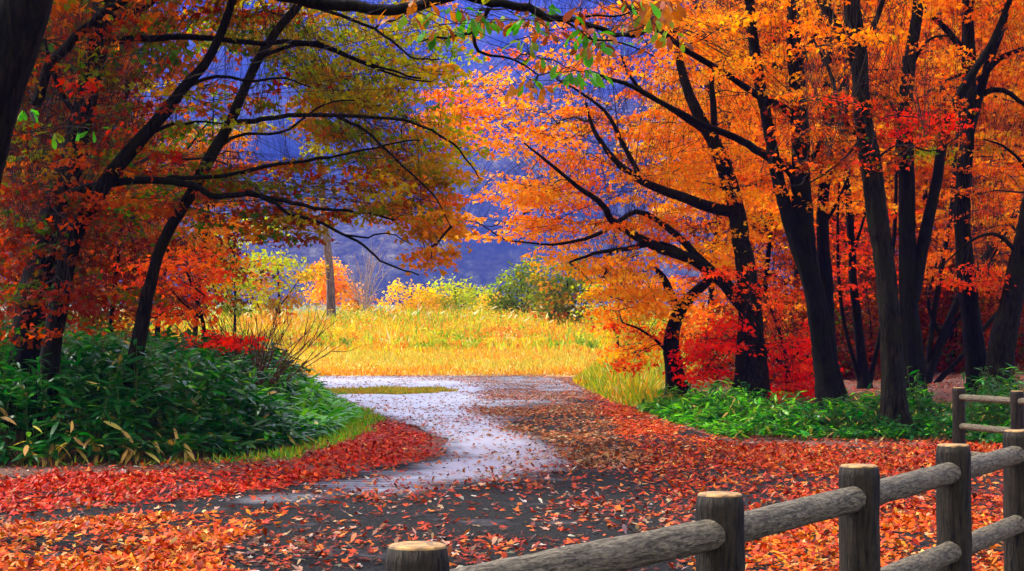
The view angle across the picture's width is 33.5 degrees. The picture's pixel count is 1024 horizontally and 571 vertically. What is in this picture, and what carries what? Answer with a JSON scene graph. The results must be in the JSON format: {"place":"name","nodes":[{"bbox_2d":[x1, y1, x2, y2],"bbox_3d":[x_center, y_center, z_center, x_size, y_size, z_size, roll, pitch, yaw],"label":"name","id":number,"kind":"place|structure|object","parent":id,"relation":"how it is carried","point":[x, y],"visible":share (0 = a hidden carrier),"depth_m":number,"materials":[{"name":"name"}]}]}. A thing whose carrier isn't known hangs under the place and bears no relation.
{"place":"outdoors","nodes":[
{"label":"outdoors","id":0,"kind":"place"},
{"bbox_2d":[325,385,458,393],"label":"turf island","id":1,"kind":"structure","parent":0,"point":[384,389],"depth_m":43.97,"materials":[{"name":"green plant"}]},
{"bbox_2d":[0,376,1003,570],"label":"road","id":2,"kind":"structure","parent":0,"point":[516,524],"depth_m":16.07,"materials":[{"name":"grey asphalt"}]},
{"bbox_2d":[1,0,1017,304],"bbox_3d":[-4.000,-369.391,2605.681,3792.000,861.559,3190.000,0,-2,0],"label":"mountain","id":3,"kind":"structure","parent":0,"point":[483,264],"depth_m":1714.74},
{"bbox_2d":[0,305,1023,476],"bbox_3d":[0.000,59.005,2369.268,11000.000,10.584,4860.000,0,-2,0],"label":"ground","id":4,"kind":"structure","parent":0,"point":[46,468],"depth_m":23.42,"materials":[{"name":"red plant"}]},
{"bbox_2d":[0,0,89,297],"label":"forest tree","id":5,"kind":"object","parent":4,"relation":"on","point":[17,280],"visible":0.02,"depth_m":43.15,"materials":[{"name":"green plant"}]},
{"bbox_2d":[0,4,92,302],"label":"forest tree","id":6,"kind":"object","parent":4,"relation":"on","point":[2,272],"visible":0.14,"depth_m":28.16,"materials":[{"name":"red plant"}]},
{"bbox_2d":[0,2,198,321],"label":"forest tree","id":7,"kind":"object","parent":4,"relation":"on","point":[103,275],"visible":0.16,"depth_m":31.34,"materials":[{"name":"red plant"}]},
{"bbox_2d":[1,2,199,316],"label":"forest tree","id":8,"kind":"object","parent":4,"relation":"on","point":[126,126],"depth_m":51.39,"materials":[{"name":"red plant"}]},
{"bbox_2d":[77,312,162,389],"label":"shrub","id":9,"kind":"object","parent":4,"relation":"on","point":[115,342],"visible":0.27,"depth_m":22.80,"materials":[{"name":"brown plant"}]},
{"bbox_2d":[1,0,242,333],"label":"forest tree","id":10,"kind":"object","parent":4,"relation":"on","point":[136,227],"visible":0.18,"depth_m":34.41,"materials":[{"name":"red plant"}]},
{"bbox_2d":[95,317,153,338],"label":"shrub","id":11,"kind":"object","parent":4,"relation":"on","point":[117,333],"visible":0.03,"depth_m":41.20,"materials":[{"name":"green plant"}]},
{"bbox_2d":[69,94,236,335],"bbox_3d":[-8.552,-0.868,39.901,4.977,7.346,7.347,0,-2,0],"label":"forest tree","id":12,"kind":"object","parent":4,"relation":"on","point":[180,242],"visible":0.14,"depth_m":38.22,"materials":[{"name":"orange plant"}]},
{"bbox_2d":[131,325,177,340],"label":"shrub","id":13,"kind":"object","parent":4,"relation":"on","point":[176,329],"visible":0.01,"depth_m":43.29,"materials":[{"name":"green plant"}]},
{"bbox_2d":[0,307,366,467],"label":"bamboo grass","id":14,"kind":"structure","parent":4,"relation":"on","point":[182,387],"depth_m":21.64,"materials":[{"name":"green plant"}]},
{"bbox_2d":[100,239,268,353],"bbox_3d":[-5.161,0.724,27.541,2.547,3.031,3.685,0,-2,0],"label":"maple tree","id":15,"kind":"object","parent":4,"relation":"on","point":[190,268],"visible":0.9,"depth_m":26.81,"materials":[{"name":"red plant"}]},
{"bbox_2d":[1,405,388,466],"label":"fringe grass","id":16,"kind":"structure","parent":4,"relation":"on","point":[365,419],"depth_m":23.07,"materials":[{"name":"green plant"}]},
{"bbox_2d":[115,85,277,336],"bbox_3d":[-9.205,-1.328,47.297,6.014,8.599,8.008,0,-2,0],"label":"forest tree","id":17,"kind":"object","parent":4,"relation":"on","point":[235,236],"visible":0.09,"depth_m":46.25,"materials":[{"name":"orange plant"}]},
{"bbox_2d":[0,0,420,429],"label":"oak tree","id":18,"kind":"object","parent":4,"relation":"on","point":[35,291],"visible":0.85,"depth_m":20.92,"materials":[{"name":"red plant"}]},
{"bbox_2d":[189,216,291,337],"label":"tree","id":19,"kind":"object","parent":4,"relation":"on","point":[247,285],"visible":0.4,"depth_m":83.91,"materials":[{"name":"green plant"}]},
{"bbox_2d":[24,0,457,443],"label":"oak tree","id":20,"kind":"object","parent":4,"relation":"on","point":[219,190],"visible":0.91,"depth_m":21.62,"materials":[{"name":"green plant"}]},
{"bbox_2d":[170,286,354,396],"bbox_3d":[-4.191,1.128,27.722,2.780,2.306,2.190,1,-2,-34],"label":"shrub","id":21,"kind":"object","parent":4,"relation":"on","point":[276,373],"visible":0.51,"depth_m":27.50,"materials":[{"name":"brown plant"}]},
{"bbox_2d":[166,9,377,321],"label":"pine tree","id":22,"kind":"object","parent":4,"relation":"on","point":[330,290],"visible":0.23,"depth_m":104.90,"materials":[{"name":"brown plant"}]},
{"bbox_2d":[231,249,328,320],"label":"tree","id":23,"kind":"object","parent":4,"relation":"on","point":[274,302],"visible":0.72,"depth_m":99.82,"materials":[{"name":"yellow plant"}]},
{"bbox_2d":[116,0,501,437],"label":"oak tree","id":24,"kind":"object","parent":4,"relation":"on","point":[426,230],"visible":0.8,"depth_m":22.70,"materials":[{"name":"green plant"}]},
{"bbox_2d":[296,256,363,307],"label":"tree","id":25,"kind":"object","parent":4,"relation":"on","point":[317,291],"visible":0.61,"depth_m":131.44,"materials":[{"name":"orange plant"}]},
{"bbox_2d":[0,0,696,185],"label":"oak tree","id":26,"kind":"object","parent":4,"relation":"on","point":[23,24],"visible":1,"depth_m":12.91,"materials":[{"name":"green plant"}]},
{"bbox_2d":[335,290,381,313],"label":"bush","id":27,"kind":"object","parent":4,"relation":"on","point":[356,305],"visible":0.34,"depth_m":128.03,"materials":[{"name":"orange plant"}]},
{"bbox_2d":[334,241,393,311],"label":"tree","id":28,"kind":"object","parent":4,"relation":"on","point":[366,289],"visible":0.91,"depth_m":125.94,"materials":[{"name":"grey plant"}]},
{"bbox_2d":[377,278,453,316],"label":"bush","id":29,"kind":"object","parent":4,"relation":"on","point":[414,300],"visible":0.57,"depth_m":119.30,"materials":[{"name":"yellow plant"}]},
{"bbox_2d":[243,341,614,376],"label":"meadow grass","id":30,"kind":"structure","parent":4,"relation":"on","point":[547,361],"depth_m":68.16,"materials":[{"name":"yellow plant"}]},
{"bbox_2d":[416,273,496,313],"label":"bush","id":31,"kind":"object","parent":4,"relation":"on","point":[470,296],"visible":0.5,"depth_m":121.05,"materials":[{"name":"yellow plant"}]},
{"bbox_2d":[79,297,872,357],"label":"reeds","id":32,"kind":"object","parent":4,"relation":"on","point":[394,328],"visible":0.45,"depth_m":87.98,"materials":[{"name":"yellow plant"}]},
{"bbox_2d":[468,286,513,313],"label":"bush","id":33,"kind":"object","parent":4,"relation":"on","point":[482,298],"visible":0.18,"depth_m":117.41,"materials":[{"name":"yellow plant"}]},
{"bbox_2d":[0,365,1023,570],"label":"fallen leaves","id":34,"kind":"object","parent":4,"relation":"on","point":[633,426],"visible":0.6,"depth_m":17.19,"materials":[{"name":"red plant"}]},
{"bbox_2d":[481,258,551,315],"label":"tree","id":35,"kind":"object","parent":4,"relation":"on","point":[504,302],"visible":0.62,"depth_m":111.40,"materials":[{"name":"green plant"}]},
{"bbox_2d":[517,246,620,328],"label":"tree","id":36,"kind":"object","parent":4,"relation":"on","point":[557,298],"visible":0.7,"depth_m":94.59,"materials":[{"name":"green plant"}]},
{"bbox_2d":[569,264,652,348],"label":"tree","id":37,"kind":"object","parent":4,"relation":"on","point":[606,330],"visible":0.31,"depth_m":70.01,"materials":[{"name":"orange plant"}]},
{"bbox_2d":[404,0,818,403],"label":"maple tree","id":38,"kind":"object","parent":4,"relation":"on","point":[732,207],"visible":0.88,"depth_m":34.33,"materials":[{"name":"orange plant"}]},
{"bbox_2d":[571,340,701,406],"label":"verge grass","id":39,"kind":"structure","parent":4,"relation":"on","point":[628,388],"depth_m":44.24,"materials":[{"name":"yellow plant"}]},
{"bbox_2d":[583,261,722,397],"bbox_3d":[3.180,1.094,37.708,3.348,3.196,5.278,0,-2,0],"label":"maple tree","id":40,"kind":"object","parent":4,"relation":"on","point":[667,340],"visible":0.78,"depth_m":36.56,"materials":[{"name":"orange plant"}]},
{"bbox_2d":[609,0,789,339],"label":"forest tree","id":41,"kind":"object","parent":4,"relation":"on","point":[712,287],"visible":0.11,"depth_m":48.95,"materials":[{"name":"orange plant"}]},
{"bbox_2d":[661,297,737,383],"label":"shrub","id":42,"kind":"object","parent":4,"relation":"on","point":[693,332],"visible":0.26,"depth_m":43.32,"materials":[{"name":"red plant"}]},
{"bbox_2d":[385,429,1023,570],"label":"rail fence","id":43,"kind":"object","parent":4,"relation":"on","point":[721,530],"visible":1,"depth_m":6.52,"materials":[{"name":"wood"}]},
{"bbox_2d":[584,0,874,408],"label":"broadleaf tree","id":44,"kind":"object","parent":4,"relation":"on","point":[796,210],"visible":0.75,"depth_m":29.87,"materials":[{"name":"orange plant"}]},
{"bbox_2d":[662,1,819,317],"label":"forest tree","id":45,"kind":"object","parent":4,"relation":"on","point":[752,214],"visible":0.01,"depth_m":65.76,"materials":[{"name":"orange plant"}]},
{"bbox_2d":[658,262,843,403],"bbox_3d":[4.954,1.070,34.245,4.016,2.969,5.382,0,-2,0],"label":"maple tree","id":46,"kind":"object","parent":4,"relation":"on","point":[794,378],"visible":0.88,"depth_m":34.01,"materials":[{"name":"red plant"}]},
{"bbox_2d":[669,0,854,339],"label":"forest tree","id":47,"kind":"object","parent":4,"relation":"on","point":[769,255],"visible":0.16,"depth_m":46.38,"materials":[{"name":"orange plant"}]},
{"bbox_2d":[721,291,814,381],"bbox_3d":[6.895,1.335,43.980,3.247,2.751,3.869,0,-2,0],"label":"shrub","id":48,"kind":"object","parent":4,"relation":"on","point":[798,309],"visible":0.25,"depth_m":43.48,"materials":[{"name":"red plant"}]},
{"bbox_2d":[733,0,896,325],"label":"forest tree","id":49,"kind":"object","parent":4,"relation":"on","point":[782,266],"visible":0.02,"depth_m":54.97,"materials":[{"name":"orange plant"}]},
{"bbox_2d":[751,2,897,387],"bbox_3d":[6.497,-2.240,37.087,4.064,9.500,4.810,0,-2,0],"label":"broadleaf tree","id":50,"kind":"object","parent":4,"relation":"on","point":[822,219],"visible":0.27,"depth_m":35.96,"materials":[{"name":"orange plant"}]},
{"bbox_2d":[633,363,1023,443],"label":"bamboo grass","id":51,"kind":"structure","parent":4,"relation":"on","point":[762,416],"depth_m":26.23,"materials":[{"name":"green plant"}]},
{"bbox_2d":[787,286,875,376],"bbox_3d":[8.422,1.239,45.108,2.678,2.849,4.137,0,-2,13],"label":"shrub","id":52,"kind":"object","parent":4,"relation":"on","point":[837,335],"visible":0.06,"depth_m":44.10,"materials":[{"name":"red plant"}]},
{"bbox_2d":[789,224,878,353],"bbox_3d":[11.448,0.309,57.037,4.737,5.102,4.282,0,-2,0],"label":"shrub","id":53,"kind":"object","parent":4,"relation":"on","point":[859,294],"visible":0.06,"depth_m":56.26,"materials":[{"name":"red plant"}]},
{"bbox_2d":[778,23,900,306],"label":"forest tree","id":54,"kind":"object","parent":4,"relation":"on","point":[816,239],"visible":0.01,"depth_m":72.59,"materials":[{"name":"orange plant"}]},
{"bbox_2d":[739,0,947,363],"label":"forest tree","id":55,"kind":"object","parent":4,"relation":"on","point":[890,190],"visible":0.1,"depth_m":44.61,"materials":[{"name":"orange plant"}]},
{"bbox_2d":[804,57,903,388],"bbox_3d":[7.967,-2.461,38.631,3.087,9.849,3.550,0,-2,0],"label":"broadleaf tree","id":56,"kind":"object","parent":4,"relation":"on","point":[864,375],"visible":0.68,"depth_m":37.97,"materials":[{"name":"brown plant"}]},
{"bbox_2d":[747,0,979,437],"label":"broadleaf tree","id":57,"kind":"object","parent":4,"relation":"on","point":[854,37],"visible":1,"depth_m":25.64,"materials":[{"name":"orange plant"}]},
{"bbox_2d":[832,254,927,380],"bbox_3d":[8.943,0.780,42.890,3.072,3.690,4.059,0,-2,0],"label":"shrub","id":58,"kind":"object","parent":4,"relation":"on","point":[871,331],"visible":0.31,"depth_m":42.39,"materials":[{"name":"red plant"}]},
{"bbox_2d":[812,0,950,310],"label":"forest tree","id":59,"kind":"object","parent":4,"relation":"on","point":[896,245],"depth_m":59.27,"materials":[{"name":"orange plant"}]},
{"bbox_2d":[862,272,959,371],"bbox_3d":[10.916,1.014,46.126,2.834,3.001,4.594,0,-2,15],"label":"shrub","id":60,"kind":"object","parent":4,"relation":"on","point":[925,315],"visible":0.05,"depth_m":45.06,"materials":[{"name":"red plant"}]},
{"bbox_2d":[822,0,1012,408],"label":"broadleaf tree","id":61,"kind":"object","parent":4,"relation":"on","point":[912,259],"visible":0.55,"depth_m":30.42,"materials":[{"name":"orange plant"}]},
{"bbox_2d":[839,1,1015,357],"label":"forest tree","id":62,"kind":"object","parent":4,"relation":"on","point":[923,198],"visible":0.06,"depth_m":48.97,"materials":[{"name":"orange plant"}]},
{"bbox_2d":[872,236,995,356],"bbox_3d":[14.053,0.294,55.952,4.739,4.575,4.252,0,-2,0],"label":"shrub","id":63,"kind":"object","parent":4,"relation":"on","point":[927,288],"depth_m":55.41,"materials":[{"name":"red plant"}]},
{"bbox_2d":[853,0,1023,368],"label":"forest tree","id":64,"kind":"object","parent":4,"relation":"on","point":[927,168],"visible":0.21,"depth_m":43.74,"materials":[{"name":"orange plant"}]},
{"bbox_2d":[918,254,995,372],"bbox_3d":[11.473,0.800,44.036,3.394,3.338,4.083,0,-2,0],"label":"shrub","id":65,"kind":"object","parent":4,"relation":"on","point":[945,362],"visible":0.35,"depth_m":43.60,"materials":[{"name":"red plant"}]},
{"bbox_2d":[895,0,1023,394],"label":"broadleaf tree","id":66,"kind":"object","parent":4,"relation":"on","point":[975,350],"visible":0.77,"depth_m":32.90,"materials":[{"name":"orange plant"}]},
{"bbox_2d":[915,42,1022,383],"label":"broadleaf tree","id":67,"kind":"object","parent":4,"relation":"on","point":[944,332],"visible":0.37,"depth_m":38.95,"materials":[{"name":"red plant"}]},
{"bbox_2d":[927,0,1023,336],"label":"forest tree","id":68,"kind":"object","parent":4,"relation":"on","point":[993,139],"visible":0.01,"depth_m":56.87,"materials":[{"name":"orange plant"}]},
{"bbox_2d":[932,139,1023,396],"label":"broadleaf tree","id":69,"kind":"object","parent":4,"relation":"on","point":[1002,346],"visible":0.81,"depth_m":32.03,"materials":[{"name":"orange plant"}]},
{"bbox_2d":[938,0,1023,316],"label":"forest tree","id":70,"kind":"object","parent":4,"relation":"on","point":[1002,128],"visible":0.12,"depth_m":46.87,"materials":[{"name":"orange plant"}]},
{"bbox_2d":[952,387,1023,455],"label":"rail fence","id":71,"kind":"object","parent":4,"relation":"on","point":[1014,400],"visible":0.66,"depth_m":20.99,"materials":[{"name":"grey wood"}]},
{"bbox_2d":[957,248,1023,365],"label":"shrub","id":72,"kind":"object","parent":4,"relation":"on","point":[999,294],"visible":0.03,"depth_m":46.11,"materials":[{"name":"red plant"}]},
{"bbox_2d":[979,246,1023,371],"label":"shrub","id":73,"kind":"object","parent":4,"relation":"on","point":[1019,353],"visible":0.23,"depth_m":42.26,"materials":[{"name":"red plant"}]},
{"bbox_2d":[981,229,1023,347],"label":"shrub","id":74,"kind":"object","parent":4,"relation":"on","point":[1002,279],"depth_m":57.24,"materials":[{"name":"red plant"}]}
]}

